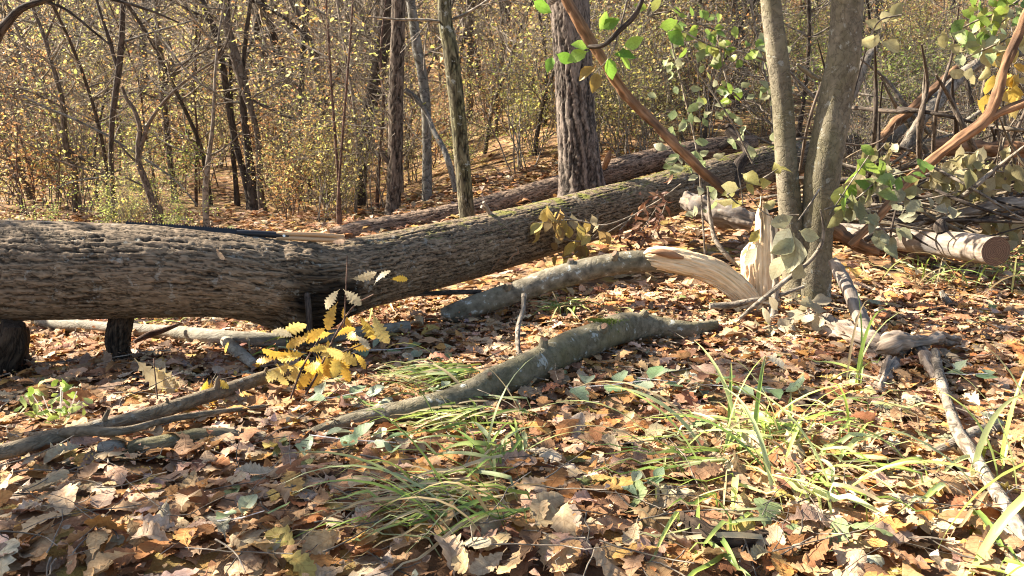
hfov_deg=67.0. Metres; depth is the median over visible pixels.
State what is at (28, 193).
tree
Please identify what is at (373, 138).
shrub
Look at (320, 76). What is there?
shrub
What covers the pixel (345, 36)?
thicket tree
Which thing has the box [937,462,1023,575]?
grass tuft
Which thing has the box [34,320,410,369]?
pale log
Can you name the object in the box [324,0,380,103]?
sapling
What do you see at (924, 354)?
forest stick
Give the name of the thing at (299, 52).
sapling
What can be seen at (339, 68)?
shrub
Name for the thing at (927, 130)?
dead stick
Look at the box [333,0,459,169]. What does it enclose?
thicket tree
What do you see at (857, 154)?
shrub
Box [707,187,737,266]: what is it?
bent twig
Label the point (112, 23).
sapling
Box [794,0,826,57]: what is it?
sapling
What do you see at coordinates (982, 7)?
thicket tree
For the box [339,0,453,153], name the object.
thicket tree
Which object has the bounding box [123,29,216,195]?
shrub
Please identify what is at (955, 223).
dead stick
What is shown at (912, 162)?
dead stick
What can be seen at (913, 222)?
dead stick
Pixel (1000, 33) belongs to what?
shrub
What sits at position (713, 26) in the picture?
shrub
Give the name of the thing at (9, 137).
shrub
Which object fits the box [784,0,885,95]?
shrub
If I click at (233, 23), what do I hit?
thicket tree
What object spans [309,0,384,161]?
sapling
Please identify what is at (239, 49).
sapling
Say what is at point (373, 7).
sapling
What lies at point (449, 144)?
shrub
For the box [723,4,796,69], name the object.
shrub
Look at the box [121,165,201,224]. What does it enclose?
shrub
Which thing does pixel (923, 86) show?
dead stick
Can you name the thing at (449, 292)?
bent twig
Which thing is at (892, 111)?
dead stick
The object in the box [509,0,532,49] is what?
sapling
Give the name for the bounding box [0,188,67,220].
shrub
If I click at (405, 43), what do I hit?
sapling
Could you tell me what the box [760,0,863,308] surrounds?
twin tree
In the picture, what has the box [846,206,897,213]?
dead stick
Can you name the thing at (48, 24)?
shrub
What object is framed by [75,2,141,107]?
sapling
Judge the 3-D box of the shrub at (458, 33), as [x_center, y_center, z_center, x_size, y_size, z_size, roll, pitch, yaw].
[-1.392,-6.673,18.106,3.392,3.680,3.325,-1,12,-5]
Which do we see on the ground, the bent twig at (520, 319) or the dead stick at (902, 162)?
the dead stick at (902, 162)
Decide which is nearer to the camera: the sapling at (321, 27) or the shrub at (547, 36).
the shrub at (547, 36)
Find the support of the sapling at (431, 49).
on the ground
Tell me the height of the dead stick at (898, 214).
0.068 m
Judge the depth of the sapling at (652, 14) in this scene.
9.55 m
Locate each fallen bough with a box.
[724,127,751,200]
[853,47,877,101]
[863,210,1023,242]
[881,48,1023,152]
[900,57,984,150]
[905,190,995,201]
[936,196,1023,217]
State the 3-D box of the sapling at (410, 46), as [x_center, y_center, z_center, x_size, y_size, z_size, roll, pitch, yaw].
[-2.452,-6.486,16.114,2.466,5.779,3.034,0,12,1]
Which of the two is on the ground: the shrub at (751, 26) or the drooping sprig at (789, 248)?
the shrub at (751, 26)
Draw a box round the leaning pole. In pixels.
[876,65,959,150]
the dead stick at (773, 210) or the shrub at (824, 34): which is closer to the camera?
the dead stick at (773, 210)
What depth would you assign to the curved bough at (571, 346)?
2.77 m
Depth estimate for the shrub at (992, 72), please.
11.10 m
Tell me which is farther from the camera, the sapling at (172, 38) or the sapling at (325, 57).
the sapling at (172, 38)
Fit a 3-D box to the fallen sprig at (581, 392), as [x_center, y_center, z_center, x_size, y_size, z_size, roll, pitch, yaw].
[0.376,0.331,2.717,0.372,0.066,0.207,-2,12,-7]
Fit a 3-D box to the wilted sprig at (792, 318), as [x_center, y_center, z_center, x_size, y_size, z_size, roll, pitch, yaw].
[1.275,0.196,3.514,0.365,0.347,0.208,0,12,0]
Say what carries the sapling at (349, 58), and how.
on the ground
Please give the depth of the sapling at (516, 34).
11.58 m
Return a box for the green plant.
[14,379,92,424]
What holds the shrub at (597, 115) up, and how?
on the ground
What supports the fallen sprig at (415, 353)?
on the ground
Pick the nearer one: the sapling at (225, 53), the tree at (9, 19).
the tree at (9, 19)
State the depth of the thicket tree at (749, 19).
13.57 m
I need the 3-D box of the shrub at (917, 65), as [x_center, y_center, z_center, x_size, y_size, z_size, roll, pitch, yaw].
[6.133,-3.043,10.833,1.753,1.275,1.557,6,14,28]
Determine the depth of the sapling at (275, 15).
15.45 m
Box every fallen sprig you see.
[215,494,288,520]
[295,422,408,455]
[305,381,384,400]
[355,334,422,356]
[429,381,449,390]
[569,366,664,400]
[621,467,664,494]
[633,367,804,404]
[944,359,997,378]
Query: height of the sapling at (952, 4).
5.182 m
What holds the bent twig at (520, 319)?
attached to the curved bough at (571, 346)
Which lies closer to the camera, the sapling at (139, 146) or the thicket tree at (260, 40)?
the sapling at (139, 146)
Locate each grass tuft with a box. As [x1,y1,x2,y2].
[134,317,194,324]
[246,336,316,357]
[247,400,546,575]
[339,361,530,459]
[358,343,482,396]
[362,298,411,319]
[415,355,592,486]
[528,272,617,320]
[532,380,763,507]
[597,306,656,316]
[618,455,786,575]
[622,340,903,464]
[694,379,1000,521]
[740,382,946,445]
[792,366,1018,561]
[807,291,914,383]
[860,247,1023,297]
[920,346,1023,491]
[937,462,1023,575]
[980,255,1023,273]
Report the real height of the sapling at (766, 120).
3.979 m
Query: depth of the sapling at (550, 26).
11.52 m
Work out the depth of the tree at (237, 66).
8.91 m
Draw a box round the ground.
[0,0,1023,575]
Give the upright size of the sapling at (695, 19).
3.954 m
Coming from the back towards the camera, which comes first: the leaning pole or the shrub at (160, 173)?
the shrub at (160, 173)
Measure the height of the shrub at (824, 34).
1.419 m
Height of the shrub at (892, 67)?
1.515 m
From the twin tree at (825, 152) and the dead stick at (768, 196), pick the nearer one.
the twin tree at (825, 152)
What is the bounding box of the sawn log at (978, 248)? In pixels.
[833,218,1009,265]
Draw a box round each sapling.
[0,0,19,172]
[0,0,57,104]
[0,0,131,209]
[0,0,192,217]
[0,1,70,92]
[0,31,58,212]
[13,0,287,206]
[21,1,183,201]
[25,0,118,109]
[29,0,276,223]
[32,0,176,189]
[48,0,116,117]
[48,0,117,95]
[51,0,165,174]
[58,0,155,117]
[60,3,139,68]
[61,0,226,198]
[62,0,285,226]
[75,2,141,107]
[76,0,155,222]
[90,0,269,206]
[92,1,205,82]
[119,0,266,135]
[123,11,169,76]
[127,8,182,72]
[140,2,205,99]
[143,0,228,142]
[147,0,180,82]
[149,0,464,224]
[165,2,215,108]
[179,0,265,117]
[202,1,273,137]
[203,1,251,93]
[218,0,295,101]
[220,2,319,130]
[230,0,317,109]
[233,0,438,214]
[237,1,322,85]
[243,0,312,99]
[249,0,413,203]
[257,0,380,118]
[274,0,471,206]
[275,1,336,90]
[279,0,388,224]
[283,0,347,98]
[294,2,368,67]
[296,0,408,175]
[298,0,343,70]
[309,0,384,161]
[312,0,358,102]
[313,0,444,192]
[319,0,413,93]
[319,0,433,159]
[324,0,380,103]
[329,0,426,160]
[331,0,386,111]
[336,5,412,142]
[348,0,437,106]
[357,1,429,137]
[389,0,462,89]
[405,3,431,65]
[405,8,439,73]
[421,0,483,70]
[424,1,516,75]
[425,5,498,79]
[437,0,522,120]
[454,0,497,87]
[454,0,517,92]
[455,0,525,65]
[459,0,533,133]
[461,0,512,121]
[463,0,551,154]
[463,0,608,125]
[476,0,649,155]
[485,0,552,113]
[488,0,651,54]
[495,1,536,53]
[498,1,549,91]
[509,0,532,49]
[527,0,640,86]
[590,0,643,91]
[590,0,733,125]
[594,0,658,95]
[613,0,759,125]
[639,0,757,101]
[641,0,760,108]
[643,0,747,140]
[645,0,762,126]
[654,0,828,138]
[657,0,745,71]
[661,0,759,131]
[689,0,828,144]
[709,0,907,136]
[710,0,805,89]
[785,2,829,51]
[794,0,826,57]
[798,0,830,60]
[799,0,940,91]
[865,0,934,65]
[877,0,1014,68]
[899,0,1018,136]
[903,0,976,64]
[955,0,1023,122]
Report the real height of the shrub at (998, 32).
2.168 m
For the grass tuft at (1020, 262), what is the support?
on the ground
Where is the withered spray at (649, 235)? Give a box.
[614,174,680,251]
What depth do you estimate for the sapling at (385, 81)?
13.30 m
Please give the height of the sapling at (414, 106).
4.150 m
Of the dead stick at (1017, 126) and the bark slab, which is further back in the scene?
the dead stick at (1017, 126)
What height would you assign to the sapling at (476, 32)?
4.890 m
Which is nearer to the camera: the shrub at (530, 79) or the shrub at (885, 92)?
the shrub at (885, 92)
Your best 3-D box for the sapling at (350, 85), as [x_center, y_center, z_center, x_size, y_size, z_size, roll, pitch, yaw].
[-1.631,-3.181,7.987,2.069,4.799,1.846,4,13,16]
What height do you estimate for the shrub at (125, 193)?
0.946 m
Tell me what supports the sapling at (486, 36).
on the ground
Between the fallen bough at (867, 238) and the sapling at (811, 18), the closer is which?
the fallen bough at (867, 238)
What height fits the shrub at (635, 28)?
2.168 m
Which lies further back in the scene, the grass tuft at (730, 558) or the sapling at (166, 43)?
the sapling at (166, 43)
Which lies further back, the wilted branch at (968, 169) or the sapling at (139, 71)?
the sapling at (139, 71)
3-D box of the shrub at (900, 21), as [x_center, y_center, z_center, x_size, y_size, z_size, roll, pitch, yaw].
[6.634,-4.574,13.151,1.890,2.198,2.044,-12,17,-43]
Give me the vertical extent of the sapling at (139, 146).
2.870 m
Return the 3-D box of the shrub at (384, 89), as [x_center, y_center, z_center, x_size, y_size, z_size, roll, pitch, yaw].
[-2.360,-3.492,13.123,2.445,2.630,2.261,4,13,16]
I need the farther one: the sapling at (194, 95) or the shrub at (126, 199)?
the sapling at (194, 95)
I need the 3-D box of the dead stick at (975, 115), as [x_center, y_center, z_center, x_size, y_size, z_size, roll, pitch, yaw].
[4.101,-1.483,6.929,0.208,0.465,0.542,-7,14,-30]
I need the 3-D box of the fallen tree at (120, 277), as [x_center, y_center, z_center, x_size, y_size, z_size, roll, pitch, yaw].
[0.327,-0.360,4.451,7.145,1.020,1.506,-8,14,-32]
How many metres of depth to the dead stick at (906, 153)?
6.57 m
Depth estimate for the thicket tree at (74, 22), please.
19.54 m
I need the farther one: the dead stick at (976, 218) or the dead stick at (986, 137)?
the dead stick at (986, 137)
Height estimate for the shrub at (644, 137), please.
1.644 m
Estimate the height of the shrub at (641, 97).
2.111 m
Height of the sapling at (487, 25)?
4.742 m
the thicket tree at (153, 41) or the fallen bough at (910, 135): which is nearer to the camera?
the fallen bough at (910, 135)
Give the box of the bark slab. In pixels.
[872,330,962,392]
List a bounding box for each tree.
[0,0,96,150]
[0,0,131,216]
[0,0,178,45]
[0,6,39,199]
[0,17,39,86]
[0,131,861,361]
[1,0,132,129]
[3,3,73,112]
[7,0,44,84]
[20,0,489,205]
[24,1,118,82]
[72,0,221,152]
[93,0,152,98]
[96,0,220,202]
[126,0,353,144]
[142,0,352,212]
[146,0,258,211]
[160,0,255,205]
[168,0,222,119]
[168,0,318,208]
[192,0,274,103]
[215,0,301,127]
[226,0,296,86]
[239,0,346,158]
[251,0,360,200]
[255,0,406,196]
[290,0,360,103]
[300,0,391,207]
[301,0,405,214]
[312,1,367,60]
[329,123,758,237]
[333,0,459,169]
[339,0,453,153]
[365,0,508,218]
[389,0,434,59]
[419,0,512,87]
[427,0,510,120]
[440,197,780,322]
[459,0,590,122]
[476,0,523,123]
[547,0,605,196]
[613,0,792,99]
[636,0,688,91]
[716,2,759,67]
[726,0,818,34]
[728,0,741,110]
[737,0,802,50]
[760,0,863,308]
[799,0,806,33]
[821,0,880,47]
[927,0,1022,58]
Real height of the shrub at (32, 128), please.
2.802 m
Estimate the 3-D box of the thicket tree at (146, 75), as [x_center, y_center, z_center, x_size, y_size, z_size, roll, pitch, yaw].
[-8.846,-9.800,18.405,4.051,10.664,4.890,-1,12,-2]
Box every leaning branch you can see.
[561,0,738,200]
[847,9,1023,247]
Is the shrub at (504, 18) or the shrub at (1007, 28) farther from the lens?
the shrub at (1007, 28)
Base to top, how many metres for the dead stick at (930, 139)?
0.508 m
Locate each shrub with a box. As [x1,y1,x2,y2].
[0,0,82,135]
[0,2,156,198]
[0,8,149,209]
[0,11,174,215]
[0,19,92,218]
[0,40,156,209]
[0,41,126,209]
[0,55,37,198]
[0,72,78,204]
[0,160,30,219]
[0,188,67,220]
[3,13,104,185]
[5,77,133,195]
[11,2,90,61]
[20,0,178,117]
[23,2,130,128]
[28,36,126,115]
[46,163,185,222]
[59,122,186,223]
[65,76,121,179]
[67,2,293,187]
[80,76,209,150]
[84,116,217,209]
[89,139,181,222]
[96,163,148,222]
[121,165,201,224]
[122,184,231,225]
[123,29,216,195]
[128,114,229,184]
[130,51,204,168]
[144,15,258,167]
[166,0,245,66]
[199,57,262,154]
[204,0,447,205]
[208,34,353,169]
[215,1,322,191]
[217,116,329,216]
[219,58,329,194]
[221,53,387,212]
[221,78,315,170]
[228,49,344,142]
[238,43,311,148]
[240,72,328,211]
[241,72,339,219]
[242,1,472,214]
[255,77,406,221]
[264,0,425,156]
[271,16,371,198]
[274,55,347,177]
[274,71,386,208]
[274,95,387,209]
[280,8,440,149]
[315,124,381,218]
[335,46,387,181]
[381,75,445,184]
[403,21,475,167]
[403,40,515,161]
[403,58,448,142]
[419,0,516,79]
[426,2,620,173]
[426,50,502,158]
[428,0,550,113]
[432,126,497,169]
[454,18,511,136]
[455,0,548,94]
[456,0,593,133]
[460,13,602,159]
[468,45,596,129]
[486,0,554,120]
[488,1,667,132]
[488,22,554,123]
[489,47,527,122]
[491,0,724,144]
[501,77,536,131]
[505,77,556,154]
[506,0,696,157]
[533,0,680,125]
[547,0,632,89]
[547,0,674,151]
[548,0,704,150]
[590,0,647,107]
[591,9,663,131]
[595,65,636,136]
[596,1,722,152]
[604,1,694,137]
[608,0,675,65]
[616,0,825,141]
[628,0,697,97]
[637,35,680,108]
[642,0,724,95]
[645,73,697,141]
[647,7,685,87]
[648,0,766,118]
[659,8,743,134]
[666,0,752,131]
[703,0,794,60]
[703,1,749,93]
[723,0,826,128]
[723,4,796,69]
[724,0,829,52]
[733,68,770,143]
[742,20,970,141]
[742,45,767,113]
[745,11,786,75]
[758,0,818,64]
[763,13,932,160]
[783,0,830,77]
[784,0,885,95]
[784,0,920,72]
[788,0,895,73]
[790,0,879,77]
[790,10,952,131]
[794,27,933,163]
[797,65,928,183]
[797,79,893,184]
[802,88,905,184]
[806,1,907,46]
[810,70,905,163]
[815,17,869,89]
[816,30,963,157]
[823,2,915,88]
[854,57,917,131]
[863,0,961,91]
[864,1,964,79]
[865,0,977,98]
[868,5,959,86]
[876,0,990,101]
[881,0,972,104]
[883,30,998,98]
[884,0,985,71]
[886,0,941,68]
[886,0,978,50]
[886,1,971,115]
[887,42,955,97]
[895,18,940,99]
[896,43,965,91]
[901,0,992,124]
[908,73,1022,164]
[912,10,1023,163]
[913,7,1010,117]
[923,104,992,168]
[926,96,995,192]
[928,91,1023,159]
[938,0,997,74]
[943,32,1023,190]
[944,0,1020,77]
[944,1,1023,98]
[945,2,1023,97]
[960,0,1023,73]
[963,43,1014,105]
[972,45,1023,122]
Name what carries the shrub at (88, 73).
on the ground
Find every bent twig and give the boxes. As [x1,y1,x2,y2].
[412,289,481,296]
[515,293,526,353]
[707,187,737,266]
[709,285,804,308]
[728,209,824,327]
[766,225,778,324]
[939,290,962,313]
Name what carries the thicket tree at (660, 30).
on the ground
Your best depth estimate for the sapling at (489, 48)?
11.84 m
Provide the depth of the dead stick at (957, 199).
4.57 m
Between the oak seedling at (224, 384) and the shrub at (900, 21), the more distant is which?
the shrub at (900, 21)
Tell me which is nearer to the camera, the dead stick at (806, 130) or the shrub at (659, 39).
the dead stick at (806, 130)
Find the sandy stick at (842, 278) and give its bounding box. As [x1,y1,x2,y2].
[828,257,871,329]
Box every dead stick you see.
[749,190,802,201]
[755,195,856,214]
[772,132,894,145]
[790,71,864,144]
[799,83,820,170]
[799,176,847,181]
[800,149,860,187]
[814,73,915,150]
[817,39,847,142]
[842,163,972,201]
[844,202,986,252]
[844,223,920,231]
[846,156,999,201]
[846,202,936,206]
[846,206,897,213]
[848,168,934,222]
[851,105,966,113]
[853,218,939,232]
[854,29,871,93]
[858,93,990,130]
[860,58,936,137]
[861,49,883,154]
[865,143,952,163]
[866,173,886,219]
[867,46,877,176]
[867,191,957,209]
[872,81,882,200]
[880,76,937,167]
[880,114,1007,156]
[881,220,936,241]
[883,208,998,250]
[884,216,932,227]
[884,225,940,251]
[885,215,980,232]
[886,213,976,218]
[889,124,938,165]
[889,161,900,270]
[891,158,915,166]
[893,152,930,170]
[897,106,1003,131]
[898,163,917,169]
[902,201,967,232]
[913,218,1023,223]
[916,44,928,178]
[922,73,925,137]
[923,189,1015,201]
[923,209,978,233]
[931,6,959,153]
[934,167,1023,219]
[934,189,1023,220]
[935,74,986,164]
[948,110,980,137]
[949,27,982,137]
[951,78,958,135]
[951,145,1023,206]
[960,214,1015,228]
[966,226,1022,238]
[974,131,1002,139]
[976,18,989,137]
[978,99,1023,167]
[988,129,996,178]
[989,226,1023,235]
[990,90,1011,227]
[990,124,1023,131]
[992,133,1001,228]
[992,198,1023,209]
[995,193,1023,196]
[999,109,1022,169]
[999,117,1023,165]
[1002,101,1017,194]
[1008,111,1023,148]
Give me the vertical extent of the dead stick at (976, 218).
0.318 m
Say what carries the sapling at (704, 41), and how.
on the ground
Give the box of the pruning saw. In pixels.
[126,221,344,241]
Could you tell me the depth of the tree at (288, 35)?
10.38 m
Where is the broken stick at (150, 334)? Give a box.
[133,323,179,342]
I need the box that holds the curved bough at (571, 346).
[65,309,718,466]
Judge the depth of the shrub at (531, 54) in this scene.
11.09 m
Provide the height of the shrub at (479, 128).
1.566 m
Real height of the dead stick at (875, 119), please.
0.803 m
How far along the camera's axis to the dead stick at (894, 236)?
4.66 m
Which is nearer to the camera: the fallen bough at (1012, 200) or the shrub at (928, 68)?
the fallen bough at (1012, 200)
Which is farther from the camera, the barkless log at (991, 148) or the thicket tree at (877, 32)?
the thicket tree at (877, 32)
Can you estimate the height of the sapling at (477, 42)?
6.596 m
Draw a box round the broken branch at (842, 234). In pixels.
[833,224,879,255]
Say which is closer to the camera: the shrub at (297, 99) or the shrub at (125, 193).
the shrub at (125, 193)
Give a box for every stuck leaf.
[216,249,224,259]
[333,239,344,244]
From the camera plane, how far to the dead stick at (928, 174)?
5.70 m
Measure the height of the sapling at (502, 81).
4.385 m
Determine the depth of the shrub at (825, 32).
12.20 m
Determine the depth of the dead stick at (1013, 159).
5.89 m
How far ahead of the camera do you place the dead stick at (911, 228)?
4.49 m
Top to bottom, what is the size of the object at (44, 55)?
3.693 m
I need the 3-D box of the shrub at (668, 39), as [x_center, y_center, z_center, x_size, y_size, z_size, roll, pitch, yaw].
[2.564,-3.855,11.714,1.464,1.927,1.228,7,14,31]
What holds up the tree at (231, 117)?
on the ground
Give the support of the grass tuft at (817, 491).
on the ground
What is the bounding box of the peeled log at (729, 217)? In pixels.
[679,190,754,231]
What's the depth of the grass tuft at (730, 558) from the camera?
1.69 m
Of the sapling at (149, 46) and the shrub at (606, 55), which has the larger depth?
the sapling at (149, 46)
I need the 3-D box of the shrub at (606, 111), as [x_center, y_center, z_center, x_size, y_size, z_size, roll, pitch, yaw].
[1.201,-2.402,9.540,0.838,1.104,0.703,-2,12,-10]
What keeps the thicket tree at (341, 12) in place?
on the ground
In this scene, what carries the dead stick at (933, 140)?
on the ground
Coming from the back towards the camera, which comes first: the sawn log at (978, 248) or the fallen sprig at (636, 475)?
the sawn log at (978, 248)
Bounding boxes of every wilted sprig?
[715,162,798,242]
[752,293,831,336]
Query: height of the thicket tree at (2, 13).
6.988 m
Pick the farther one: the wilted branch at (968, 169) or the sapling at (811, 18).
the sapling at (811, 18)
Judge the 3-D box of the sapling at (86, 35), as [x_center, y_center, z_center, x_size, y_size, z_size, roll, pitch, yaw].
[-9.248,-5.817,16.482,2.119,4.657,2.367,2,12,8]
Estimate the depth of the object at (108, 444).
2.20 m
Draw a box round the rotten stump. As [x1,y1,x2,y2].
[0,319,31,378]
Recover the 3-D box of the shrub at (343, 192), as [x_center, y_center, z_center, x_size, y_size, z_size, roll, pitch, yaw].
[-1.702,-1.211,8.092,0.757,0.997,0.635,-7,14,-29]
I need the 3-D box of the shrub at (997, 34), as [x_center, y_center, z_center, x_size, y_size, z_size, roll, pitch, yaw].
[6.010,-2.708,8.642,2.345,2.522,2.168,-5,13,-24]
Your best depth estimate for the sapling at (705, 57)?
9.95 m
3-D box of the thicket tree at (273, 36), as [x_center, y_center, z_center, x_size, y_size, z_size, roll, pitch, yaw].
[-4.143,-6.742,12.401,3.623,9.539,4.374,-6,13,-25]
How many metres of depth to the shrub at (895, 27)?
12.57 m
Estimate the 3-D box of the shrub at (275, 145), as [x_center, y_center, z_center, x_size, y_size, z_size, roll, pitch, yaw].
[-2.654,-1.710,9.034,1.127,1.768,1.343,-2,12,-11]
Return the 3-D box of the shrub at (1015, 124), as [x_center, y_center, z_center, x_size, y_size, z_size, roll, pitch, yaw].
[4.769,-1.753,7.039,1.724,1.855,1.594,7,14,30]
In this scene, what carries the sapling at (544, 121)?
on the ground
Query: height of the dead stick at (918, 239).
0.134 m
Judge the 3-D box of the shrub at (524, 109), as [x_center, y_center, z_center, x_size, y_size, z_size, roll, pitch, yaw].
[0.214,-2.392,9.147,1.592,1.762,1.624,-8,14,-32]
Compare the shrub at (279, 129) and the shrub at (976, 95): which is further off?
the shrub at (279, 129)
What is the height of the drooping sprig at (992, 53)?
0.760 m
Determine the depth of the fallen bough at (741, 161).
5.64 m
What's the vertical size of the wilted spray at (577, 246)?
0.416 m
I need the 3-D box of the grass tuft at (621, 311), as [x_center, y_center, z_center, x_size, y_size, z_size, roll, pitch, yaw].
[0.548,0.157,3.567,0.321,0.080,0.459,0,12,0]
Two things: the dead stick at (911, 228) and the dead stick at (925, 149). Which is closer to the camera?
the dead stick at (911, 228)
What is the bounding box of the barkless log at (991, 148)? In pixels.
[935,137,1023,158]
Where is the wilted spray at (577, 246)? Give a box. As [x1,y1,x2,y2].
[530,204,634,265]
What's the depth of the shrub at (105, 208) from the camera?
7.45 m
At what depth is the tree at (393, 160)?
7.64 m
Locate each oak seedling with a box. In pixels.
[134,358,179,398]
[201,376,228,407]
[224,256,407,409]
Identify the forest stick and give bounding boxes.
[911,346,948,387]
[931,348,1023,540]
[933,423,1002,452]
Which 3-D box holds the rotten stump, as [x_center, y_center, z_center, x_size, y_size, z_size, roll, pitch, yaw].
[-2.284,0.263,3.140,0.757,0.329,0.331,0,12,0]
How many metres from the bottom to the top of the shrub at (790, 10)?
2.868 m
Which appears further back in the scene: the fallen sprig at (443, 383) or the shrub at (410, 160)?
the shrub at (410, 160)
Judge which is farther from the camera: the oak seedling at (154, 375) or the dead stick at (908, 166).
the dead stick at (908, 166)
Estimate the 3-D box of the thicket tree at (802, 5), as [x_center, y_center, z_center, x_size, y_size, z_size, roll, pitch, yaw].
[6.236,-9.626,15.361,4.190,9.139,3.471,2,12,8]
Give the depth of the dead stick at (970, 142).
5.03 m
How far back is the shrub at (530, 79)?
11.11 m
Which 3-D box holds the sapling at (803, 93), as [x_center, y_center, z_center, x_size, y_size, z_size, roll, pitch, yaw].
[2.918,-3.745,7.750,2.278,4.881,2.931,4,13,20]
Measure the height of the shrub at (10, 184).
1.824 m
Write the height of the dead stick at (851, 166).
0.246 m
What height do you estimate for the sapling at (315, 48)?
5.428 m
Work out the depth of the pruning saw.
3.22 m
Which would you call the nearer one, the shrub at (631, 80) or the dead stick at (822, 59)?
the dead stick at (822, 59)
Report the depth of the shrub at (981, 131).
6.81 m
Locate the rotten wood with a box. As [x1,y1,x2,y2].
[804,309,911,359]
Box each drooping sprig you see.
[745,189,819,279]
[824,144,961,259]
[861,0,1023,130]
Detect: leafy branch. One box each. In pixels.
[534,0,683,92]
[634,0,795,254]
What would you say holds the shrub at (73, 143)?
on the ground
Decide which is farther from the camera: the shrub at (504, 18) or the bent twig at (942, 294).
the shrub at (504, 18)
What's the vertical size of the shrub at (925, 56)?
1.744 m
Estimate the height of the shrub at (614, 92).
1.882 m
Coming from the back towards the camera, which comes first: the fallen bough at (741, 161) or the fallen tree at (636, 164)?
the fallen tree at (636, 164)
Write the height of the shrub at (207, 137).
2.714 m
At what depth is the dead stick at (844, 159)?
4.99 m
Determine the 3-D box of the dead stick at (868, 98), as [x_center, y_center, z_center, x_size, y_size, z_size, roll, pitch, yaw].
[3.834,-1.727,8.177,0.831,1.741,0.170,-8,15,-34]
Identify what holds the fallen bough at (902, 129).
on the shrub at (1015, 124)
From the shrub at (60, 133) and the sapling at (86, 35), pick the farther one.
the sapling at (86, 35)
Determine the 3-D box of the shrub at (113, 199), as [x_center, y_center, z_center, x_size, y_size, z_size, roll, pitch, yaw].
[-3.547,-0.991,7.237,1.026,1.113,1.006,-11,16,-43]
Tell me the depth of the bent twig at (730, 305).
3.69 m
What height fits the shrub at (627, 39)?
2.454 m
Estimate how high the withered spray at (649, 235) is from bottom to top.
0.582 m
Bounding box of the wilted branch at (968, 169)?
[843,142,1023,254]
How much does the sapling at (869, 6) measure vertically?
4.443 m
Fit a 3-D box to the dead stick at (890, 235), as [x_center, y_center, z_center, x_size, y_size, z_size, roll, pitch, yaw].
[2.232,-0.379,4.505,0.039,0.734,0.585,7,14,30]
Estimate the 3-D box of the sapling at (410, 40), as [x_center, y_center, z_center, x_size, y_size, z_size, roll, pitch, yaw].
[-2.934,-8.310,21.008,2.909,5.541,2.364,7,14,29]
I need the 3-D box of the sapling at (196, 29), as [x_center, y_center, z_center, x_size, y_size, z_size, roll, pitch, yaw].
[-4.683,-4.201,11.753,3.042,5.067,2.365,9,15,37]
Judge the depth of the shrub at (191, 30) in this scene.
21.85 m
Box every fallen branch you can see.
[0,356,323,460]
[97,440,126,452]
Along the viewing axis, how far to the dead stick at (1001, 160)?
5.05 m
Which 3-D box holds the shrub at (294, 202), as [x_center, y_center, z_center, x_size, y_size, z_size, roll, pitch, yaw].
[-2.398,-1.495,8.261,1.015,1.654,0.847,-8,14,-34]
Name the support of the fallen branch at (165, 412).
on the ground
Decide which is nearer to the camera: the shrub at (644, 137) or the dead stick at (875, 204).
the dead stick at (875, 204)
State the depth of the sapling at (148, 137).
9.87 m
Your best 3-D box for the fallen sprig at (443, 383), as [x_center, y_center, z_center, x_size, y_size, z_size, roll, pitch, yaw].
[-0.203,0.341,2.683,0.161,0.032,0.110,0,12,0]
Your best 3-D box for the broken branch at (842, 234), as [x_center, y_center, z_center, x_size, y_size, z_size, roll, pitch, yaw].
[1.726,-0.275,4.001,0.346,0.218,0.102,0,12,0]
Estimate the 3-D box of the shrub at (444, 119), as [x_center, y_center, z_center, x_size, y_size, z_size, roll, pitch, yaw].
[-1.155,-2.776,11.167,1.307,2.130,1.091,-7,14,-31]
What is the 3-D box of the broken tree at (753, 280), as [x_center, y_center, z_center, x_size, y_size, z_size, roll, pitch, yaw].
[0.513,-0.089,3.873,1.745,0.730,0.192,-1,12,-3]
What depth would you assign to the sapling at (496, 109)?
11.53 m
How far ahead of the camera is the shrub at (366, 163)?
7.98 m
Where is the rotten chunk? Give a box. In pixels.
[673,511,768,550]
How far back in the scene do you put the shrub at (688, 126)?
9.65 m
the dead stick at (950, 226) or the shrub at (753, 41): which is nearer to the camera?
the dead stick at (950, 226)
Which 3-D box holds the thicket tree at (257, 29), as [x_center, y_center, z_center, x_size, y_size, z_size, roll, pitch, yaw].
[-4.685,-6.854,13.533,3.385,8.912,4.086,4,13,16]
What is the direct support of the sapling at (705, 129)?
on the ground
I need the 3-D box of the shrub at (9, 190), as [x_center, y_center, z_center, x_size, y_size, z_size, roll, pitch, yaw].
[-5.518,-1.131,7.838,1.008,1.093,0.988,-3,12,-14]
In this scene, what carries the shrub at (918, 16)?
on the ground
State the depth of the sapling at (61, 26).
8.00 m
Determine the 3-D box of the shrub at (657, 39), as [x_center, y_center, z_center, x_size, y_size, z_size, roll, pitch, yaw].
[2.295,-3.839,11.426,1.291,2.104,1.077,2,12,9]
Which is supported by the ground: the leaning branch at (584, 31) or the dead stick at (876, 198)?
the dead stick at (876, 198)
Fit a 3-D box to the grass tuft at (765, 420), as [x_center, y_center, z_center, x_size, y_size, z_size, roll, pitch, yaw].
[0.767,0.330,2.335,0.755,0.271,0.627,-3,12,-16]
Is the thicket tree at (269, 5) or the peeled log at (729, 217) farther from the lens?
the thicket tree at (269, 5)
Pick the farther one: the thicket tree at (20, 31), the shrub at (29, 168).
the thicket tree at (20, 31)
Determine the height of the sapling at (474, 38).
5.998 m
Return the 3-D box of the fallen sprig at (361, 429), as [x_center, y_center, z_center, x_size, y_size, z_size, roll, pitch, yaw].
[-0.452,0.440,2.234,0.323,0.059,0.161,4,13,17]
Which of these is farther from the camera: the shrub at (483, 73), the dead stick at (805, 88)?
the shrub at (483, 73)
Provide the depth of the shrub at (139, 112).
14.30 m
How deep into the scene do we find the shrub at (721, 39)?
11.43 m

